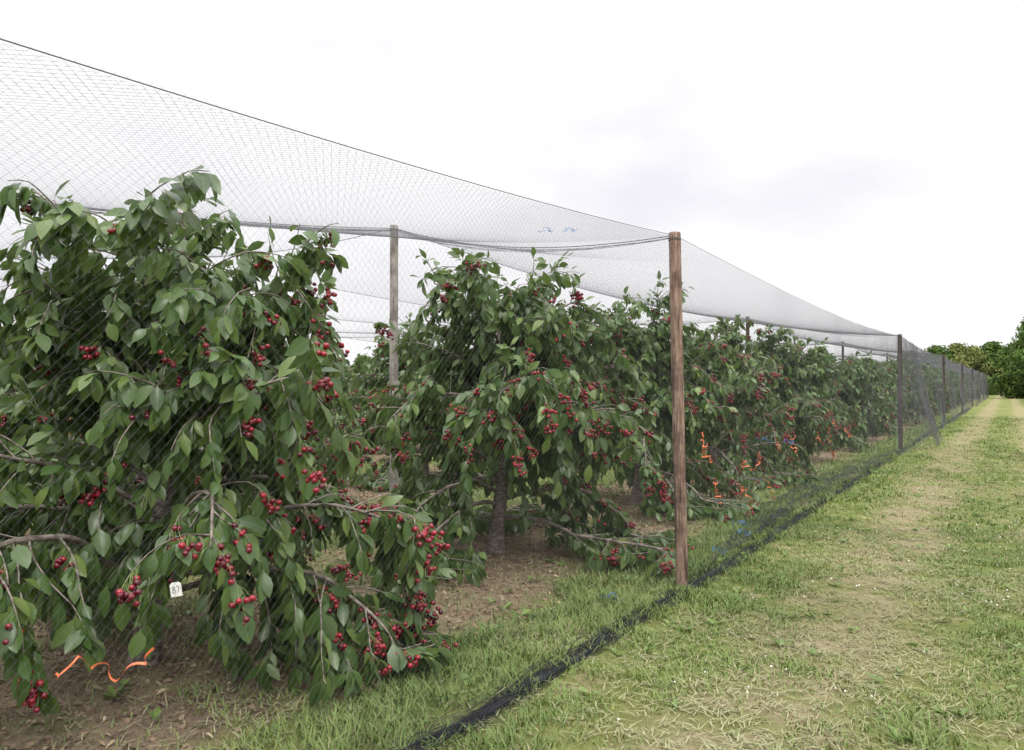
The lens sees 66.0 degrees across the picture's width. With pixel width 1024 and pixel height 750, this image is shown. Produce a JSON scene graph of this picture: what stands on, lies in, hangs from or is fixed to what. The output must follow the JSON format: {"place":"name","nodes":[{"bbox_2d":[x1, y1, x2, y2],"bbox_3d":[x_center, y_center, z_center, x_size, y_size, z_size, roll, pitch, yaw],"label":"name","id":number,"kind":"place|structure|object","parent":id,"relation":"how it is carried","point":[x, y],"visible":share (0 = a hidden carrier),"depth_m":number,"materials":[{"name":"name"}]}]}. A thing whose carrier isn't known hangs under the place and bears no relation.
{"place":"outdoors","nodes":[
{"label":"outdoors","id":0,"kind":"place"},
{"bbox_2d":[0,393,1023,749],"bbox_3d":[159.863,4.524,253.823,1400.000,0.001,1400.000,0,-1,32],"label":"ground","id":1,"kind":"structure","parent":0,"point":[994,407],"depth_m":4.58,"materials":[{"name":"green plant"}]},
{"bbox_2d":[0,322,73,503],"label":"cherry tree","id":2,"kind":"object","parent":1,"relation":"on","point":[6,420],"visible":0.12,"depth_m":6.43,"materials":[{"name":"green plant"}]},
{"bbox_2d":[0,165,457,714],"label":"cherry tree","id":3,"kind":"object","parent":1,"relation":"on","point":[114,393],"visible":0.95,"depth_m":4.07,"materials":[{"name":"green plant"}]},
{"bbox_2d":[55,647,153,681],"bbox_3d":[-1.554,1.105,3.014,0.380,0.135,0.056,0,-1,-3],"label":"orange ribbon","id":4,"kind":"object","parent":3,"relation":"attached to","point":[131,664],"visible":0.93,"depth_m":3.01,"materials":[{"name":"plastic"}]},
{"bbox_2d":[169,551,182,596],"bbox_3d":[-1.285,0.755,2.997,0.042,0.174,0.014,-8,0,-3],"label":"plant label","id":5,"kind":"object","parent":3,"relation":"attached to","point":[174,590],"visible":0.98,"depth_m":2.99,"materials":[{"name":"white plastic"}]},
{"bbox_2d":[128,339,364,502],"bbox_3d":[-3.425,0.422,10.014,3.173,2.688,3.150,0,-1,32],"label":"cherry tree","id":6,"kind":"object","parent":1,"relation":"on","point":[149,469],"visible":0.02,"depth_m":9.71,"materials":[{"name":"green plant"}]},
{"bbox_2d":[250,340,373,464],"bbox_3d":[-4.356,0.522,16.050,3.027,2.617,3.114,0,-1,-17],"label":"cherry tree","id":7,"kind":"object","parent":1,"relation":"on","point":[338,420],"visible":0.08,"depth_m":15.84,"materials":[{"name":"green plant"}]},
{"bbox_2d":[319,367,355,437],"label":"cherry tree","id":8,"kind":"object","parent":1,"relation":"on","point":[348,371],"visible":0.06,"depth_m":21.83,"materials":[{"name":"green plant"}]},
{"bbox_2d":[338,359,357,428],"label":"cherry tree","id":9,"kind":"object","parent":1,"relation":"on","point":[348,384],"visible":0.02,"depth_m":27.40,"materials":[{"name":"green plant"}]},
{"bbox_2d":[348,355,371,390],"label":"broadleaf tree","id":10,"kind":"object","parent":1,"relation":"on","point":[357,361],"visible":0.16,"depth_m":145.69,"materials":[{"name":"green plant"}]},
{"bbox_2d":[350,369,372,415],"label":"cherry tree","id":11,"kind":"object","parent":1,"relation":"on","point":[371,372],"visible":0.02,"depth_m":29.65,"materials":[{"name":"green plant"}]},
{"bbox_2d":[350,347,382,432],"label":"cherry tree","id":12,"kind":"object","parent":1,"relation":"on","point":[362,413],"visible":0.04,"depth_m":24.13,"materials":[{"name":"green plant"}]},
{"bbox_2d":[389,225,397,518],"bbox_3d":[-1.410,0.008,9.398,0.109,3.600,0.107,0,-1,32],"label":"wooden post","id":13,"kind":"object","parent":1,"relation":"on","point":[393,307],"visible":0.6,"depth_m":9.37,"materials":[{"name":"grey wood"}]},
{"bbox_2d":[0,38,950,365],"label":"support wire","id":14,"kind":"object","parent":13,"relation":"attached to","point":[380,156],"visible":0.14,"depth_m":3.73,"materials":[{"name":"metal"}]},
{"bbox_2d":[28,204,667,251],"bbox_3d":[-2.729,-1.454,3.634,3.975,0.704,11.213,0,-1,32],"label":"gathered net edge","id":15,"kind":"object","parent":14,"relation":"on","point":[503,250],"visible":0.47,"depth_m":7.43,"materials":[{"name":"grey plastic"}]},
{"bbox_2d":[0,44,984,374],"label":"overhead netting","id":16,"kind":"object","parent":13,"relation":"attached to","point":[606,282],"visible":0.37,"depth_m":6.27,"materials":[{"name":"grey plastic"}]},
{"bbox_2d":[348,338,442,452],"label":"cherry tree","id":17,"kind":"object","parent":1,"relation":"on","point":[353,380],"visible":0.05,"depth_m":18.72,"materials":[{"name":"green plant"}]},
{"bbox_2d":[340,312,498,492],"bbox_3d":[-1.454,0.364,12.948,2.922,2.869,2.829,0,-1,-17],"label":"cherry tree","id":18,"kind":"object","parent":1,"relation":"on","point":[376,475],"visible":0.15,"depth_m":12.62,"materials":[{"name":"green plant"}]},
{"bbox_2d":[0,458,851,749],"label":"soil clods","id":19,"kind":"object","parent":1,"relation":"on","point":[9,744],"visible":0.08,"depth_m":4.54,"materials":[{"name":"brown soil"}]},
{"bbox_2d":[0,453,852,749],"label":"fallen leaves","id":20,"kind":"object","parent":1,"relation":"on","point":[30,723],"visible":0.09,"depth_m":4.55,"materials":[{"name":"brown plant"}]},
{"bbox_2d":[0,41,988,749],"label":"side netting","id":21,"kind":"object","parent":1,"relation":"on","point":[918,363],"visible":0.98,"depth_m":4.01,"materials":[{"name":"black plastic"}]},
{"bbox_2d":[324,247,693,593],"bbox_3d":[-0.011,0.235,7.642,3.336,3.002,3.551,0,-1,-3],"label":"cherry tree","id":22,"kind":"object","parent":1,"relation":"on","point":[436,402],"visible":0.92,"depth_m":7.00,"materials":[{"name":"green plant"}]},
{"bbox_2d":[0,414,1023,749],"bbox_3d":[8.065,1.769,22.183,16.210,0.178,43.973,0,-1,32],"label":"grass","id":23,"kind":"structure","parent":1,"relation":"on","point":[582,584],"depth_m":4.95,"materials":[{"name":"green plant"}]},
{"bbox_2d":[82,465,1023,749],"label":"broadleaf weeds","id":24,"kind":"object","parent":1,"relation":"on","point":[490,627],"visible":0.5,"depth_m":5.07,"materials":[{"name":"green plant"}]},
{"bbox_2d":[583,352,637,448],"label":"cherry tree","id":25,"kind":"object","parent":1,"relation":"on","point":[591,358],"depth_m":18.30,"materials":[{"name":"green plant"}]},
{"bbox_2d":[538,271,767,522],"bbox_3d":[1.711,0.231,10.419,3.104,3.084,3.205,0,-1,11],"label":"cherry tree","id":26,"kind":"object","parent":1,"relation":"on","point":[701,406],"visible":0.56,"depth_m":9.87,"materials":[{"name":"green plant"}]},
{"bbox_2d":[700,432,710,459],"bbox_3d":[1.957,0.731,7.989,0.122,0.316,0.067,0,-1,-23],"label":"orange ribbon","id":27,"kind":"object","parent":26,"relation":"attached to","point":[705,447],"visible":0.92,"depth_m":7.98,"materials":[{"name":"plastic"}]},
{"bbox_2d":[702,443,713,462],"bbox_3d":[2.013,0.796,8.092,0.129,0.204,0.074,0,-1,32],"label":"orange ribbon","id":28,"kind":"object","parent":26,"relation":"attached to","point":[705,451],"visible":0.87,"depth_m":8.09,"materials":[{"name":"plastic"}]},
{"bbox_2d":[713,482,722,504],"bbox_3d":[2.100,1.198,8.022,0.048,0.232,0.161,0,-1,-10],"label":"orange ribbon","id":29,"kind":"object","parent":26,"relation":"attached to","point":[716,491],"visible":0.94,"depth_m":8.06,"materials":[{"name":"plastic"}]},
{"bbox_2d":[373,409,968,749],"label":"bunched ground net","id":30,"kind":"object","parent":1,"relation":"on","point":[486,710],"visible":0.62,"depth_m":4.79,"materials":[{"name":"black plastic"}]},
{"bbox_2d":[668,231,687,587],"bbox_3d":[1.301,0.326,6.156,0.154,2.890,0.101,0,-1,0],"label":"wooden post","id":31,"kind":"object","parent":1,"relation":"on","point":[677,374],"visible":0.92,"depth_m":6.12,"materials":[{"name":"brown wood"}]},
{"bbox_2d":[615,314,821,490],"bbox_3d":[3.443,0.367,13.345,3.373,2.883,3.349,0,-1,4],"label":"cherry tree","id":32,"kind":"object","parent":1,"relation":"on","point":[752,436],"visible":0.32,"depth_m":12.98,"materials":[{"name":"green plant"}]},
{"bbox_2d":[746,317,749,346],"bbox_3d":[6.636,0.155,22.174,0.109,3.600,0.107,0,-1,32],"label":"wooden post","id":33,"kind":"object","parent":1,"relation":"on","point":[747,330],"visible":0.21,"depth_m":22.15,"materials":[{"name":"grey wood"}]},
{"bbox_2d":[687,324,851,467],"bbox_3d":[5.217,0.411,16.383,3.320,2.863,3.295,0,-1,-36],"label":"cherry tree","id":34,"kind":"object","parent":1,"relation":"on","point":[782,389],"visible":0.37,"depth_m":15.88,"materials":[{"name":"green plant"}]},
{"bbox_2d":[755,336,873,452],"bbox_3d":[7.003,0.439,19.318,3.144,2.866,3.234,1,-1,-37],"label":"cherry tree","id":35,"kind":"object","parent":1,"relation":"on","point":[826,365],"visible":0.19,"depth_m":18.75,"materials":[{"name":"green plant"}]},
{"bbox_2d":[617,486,1018,720],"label":"clover flowers","id":36,"kind":"object","parent":1,"relation":"on","point":[748,687],"visible":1,"depth_m":6.21,"materials":[{"name":"white plant"}]},
{"bbox_2d":[812,355,887,443],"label":"cherry tree","id":37,"kind":"object","parent":1,"relation":"on","point":[863,372],"visible":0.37,"depth_m":21.83,"materials":[{"name":"green plant"}]},
{"bbox_2d":[850,350,907,436],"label":"cherry tree","id":38,"kind":"object","parent":1,"relation":"on","point":[891,429],"visible":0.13,"depth_m":24.46,"materials":[{"name":"green plant"}]},
{"bbox_2d":[864,357,909,425],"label":"cherry tree","id":39,"kind":"object","parent":1,"relation":"on","point":[894,398],"visible":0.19,"depth_m":27.26,"materials":[{"name":"green plant"}]},
{"bbox_2d":[897,334,902,449],"bbox_3d":[9.329,0.468,18.939,0.107,2.900,0.108,0,-1,32],"label":"wooden post","id":40,"kind":"object","parent":1,"relation":"on","point":[900,435],"visible":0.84,"depth_m":18.90,"materials":[{"name":"brown wood"}]},
{"bbox_2d":[882,360,924,424],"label":"cherry tree","id":41,"kind":"object","parent":1,"relation":"on","point":[906,395],"visible":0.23,"depth_m":30.27,"materials":[{"name":"green plant"}]},
{"bbox_2d":[886,356,935,421],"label":"cherry tree","id":42,"kind":"object","parent":1,"relation":"on","point":[928,394],"visible":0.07,"depth_m":33.14,"materials":[{"name":"green plant"}]},
{"bbox_2d":[914,361,945,415],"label":"cherry tree","id":43,"kind":"object","parent":1,"relation":"on","point":[934,393],"visible":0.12,"depth_m":39.12,"materials":[{"name":"green plant"}]},
{"bbox_2d":[913,362,952,413],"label":"cherry tree","id":44,"kind":"object","parent":1,"relation":"on","point":[948,410],"visible":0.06,"depth_m":41.92,"materials":[{"name":"green plant"}]},
{"bbox_2d":[923,344,963,374],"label":"broadleaf tree","id":45,"kind":"object","parent":1,"relation":"on","point":[938,350],"visible":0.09,"depth_m":122.45,"materials":[{"name":"green plant"}]},
{"bbox_2d":[942,354,944,419],"bbox_3d":[17.375,0.615,31.715,0.107,2.900,0.108,0,-1,32],"label":"wooden post","id":46,"kind":"object","parent":1,"relation":"on","point":[943,377],"visible":0.76,"depth_m":31.68,"materials":[{"name":"brown wood"}]},
{"bbox_2d":[930,370,956,408],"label":"cherry tree","id":47,"kind":"object","parent":1,"relation":"on","point":[948,395],"visible":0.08,"depth_m":47.88,"materials":[{"name":"green plant"}]},
{"bbox_2d":[927,367,960,405],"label":"cherry tree","id":48,"kind":"object","parent":1,"relation":"on","point":[953,386],"visible":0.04,"depth_m":53.73,"materials":[{"name":"green plant"}]},
{"bbox_2d":[934,368,958,404],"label":"cherry tree","id":49,"kind":"object","parent":1,"relation":"on","point":[936,369],"visible":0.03,"depth_m":50.92,"materials":[{"name":"green plant"}]},
{"bbox_2d":[939,368,965,405],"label":"cherry tree","id":50,"kind":"object","parent":1,"relation":"on","point":[957,385],"visible":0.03,"depth_m":56.24,"materials":[{"name":"green plant"}]},
{"bbox_2d":[946,341,970,357],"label":"broadleaf tree","id":51,"kind":"object","parent":1,"relation":"on","point":[954,348],"visible":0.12,"depth_m":129.85,"materials":[{"name":"green plant"}]},
{"bbox_2d":[961,363,962,411],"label":"wooden post","id":52,"kind":"object","parent":1,"relation":"on","point":[962,383],"visible":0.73,"depth_m":44.46,"materials":[{"name":"brown wood"}]},
{"bbox_2d":[965,375,977,398],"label":"cherry tree","id":53,"kind":"object","parent":1,"relation":"on","point":[973,387],"visible":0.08,"depth_m":79.93,"materials":[{"name":"green plant"}]},
{"bbox_2d":[945,345,1006,394],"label":"broadleaf tree","id":54,"kind":"object","parent":1,"relation":"on","point":[972,356],"visible":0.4,"depth_m":117.83,"materials":[{"name":"green plant"}]},
{"bbox_2d":[965,340,1006,374],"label":"broadleaf tree","id":55,"kind":"object","parent":1,"relation":"on","point":[993,347],"visible":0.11,"depth_m":125.63,"materials":[{"name":"green plant"}]},
{"bbox_2d":[980,343,1015,394],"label":"broadleaf tree","id":56,"kind":"object","parent":1,"relation":"on","point":[1008,349],"visible":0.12,"depth_m":117.72,"materials":[{"name":"green plant"}]},
{"bbox_2d":[977,377,1023,394],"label":"hedge","id":57,"kind":"object","parent":1,"relation":"on","point":[992,391],"visible":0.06,"depth_m":112.62,"materials":[{"name":"green plant"}]},
{"bbox_2d":[987,317,1023,398],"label":"broadleaf tree","id":58,"kind":"object","parent":1,"relation":"on","point":[1015,365],"visible":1,"depth_m":86.62,"materials":[{"name":"green plant"}]},
{"bbox_2d":[995,332,1023,391],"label":"broadleaf tree","id":59,"kind":"object","parent":1,"relation":"on","point":[1018,343],"visible":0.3,"depth_m":101.29,"materials":[{"name":"green plant"}]},
{"bbox_2d":[0,0,1023,375],"label":"sky","id":60,"kind":"structure","parent":0,"point":[862,161],"materials":[{"name":"white"}]}
]}

